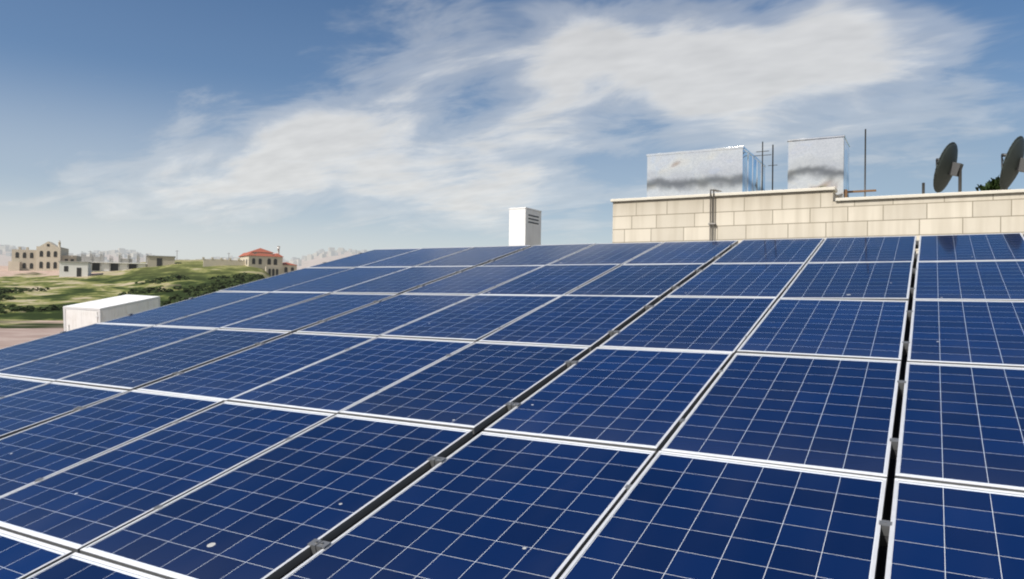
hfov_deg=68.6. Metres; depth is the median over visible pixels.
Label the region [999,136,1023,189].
satellite dish
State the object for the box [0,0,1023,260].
sky
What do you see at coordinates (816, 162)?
water tank
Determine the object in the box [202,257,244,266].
building
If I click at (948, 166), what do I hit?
satellite dish
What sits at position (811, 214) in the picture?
stair room walls
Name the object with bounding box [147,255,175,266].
building
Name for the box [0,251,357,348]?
ground
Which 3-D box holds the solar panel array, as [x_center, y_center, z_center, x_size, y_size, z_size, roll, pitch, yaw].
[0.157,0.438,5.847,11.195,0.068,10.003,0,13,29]
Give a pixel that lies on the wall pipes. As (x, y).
(713, 223)
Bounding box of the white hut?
[58,261,91,276]
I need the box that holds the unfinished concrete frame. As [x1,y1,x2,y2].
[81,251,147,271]
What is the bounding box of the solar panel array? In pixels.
[0,233,1023,578]
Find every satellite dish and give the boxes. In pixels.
[933,142,963,192]
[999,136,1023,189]
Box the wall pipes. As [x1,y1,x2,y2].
[708,189,721,240]
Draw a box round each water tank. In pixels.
[646,146,765,196]
[787,135,849,197]
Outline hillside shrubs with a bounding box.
[0,272,264,313]
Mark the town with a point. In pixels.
(134, 254)
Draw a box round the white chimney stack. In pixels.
[509,207,541,246]
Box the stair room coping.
[610,187,1023,201]
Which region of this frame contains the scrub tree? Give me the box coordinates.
[975,174,1010,190]
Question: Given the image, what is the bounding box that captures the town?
[0,245,366,265]
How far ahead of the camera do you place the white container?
46.44 m
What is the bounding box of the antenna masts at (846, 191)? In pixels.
[756,129,924,197]
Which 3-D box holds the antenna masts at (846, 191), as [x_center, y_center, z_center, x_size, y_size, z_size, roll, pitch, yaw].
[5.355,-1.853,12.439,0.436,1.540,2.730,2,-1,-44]
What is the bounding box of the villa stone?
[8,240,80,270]
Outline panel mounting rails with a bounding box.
[0,240,918,578]
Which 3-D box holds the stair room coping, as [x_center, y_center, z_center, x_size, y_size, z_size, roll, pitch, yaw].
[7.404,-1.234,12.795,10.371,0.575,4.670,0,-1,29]
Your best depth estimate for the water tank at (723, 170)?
13.22 m
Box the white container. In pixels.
[63,294,159,330]
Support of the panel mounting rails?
on the building
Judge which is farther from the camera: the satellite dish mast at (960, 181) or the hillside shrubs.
the hillside shrubs
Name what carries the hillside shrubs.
on the ground
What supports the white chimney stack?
on the building
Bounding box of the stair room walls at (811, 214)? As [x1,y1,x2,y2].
[612,190,1023,253]
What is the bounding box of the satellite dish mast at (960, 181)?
[958,167,961,191]
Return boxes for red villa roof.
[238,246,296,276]
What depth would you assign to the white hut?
168.00 m

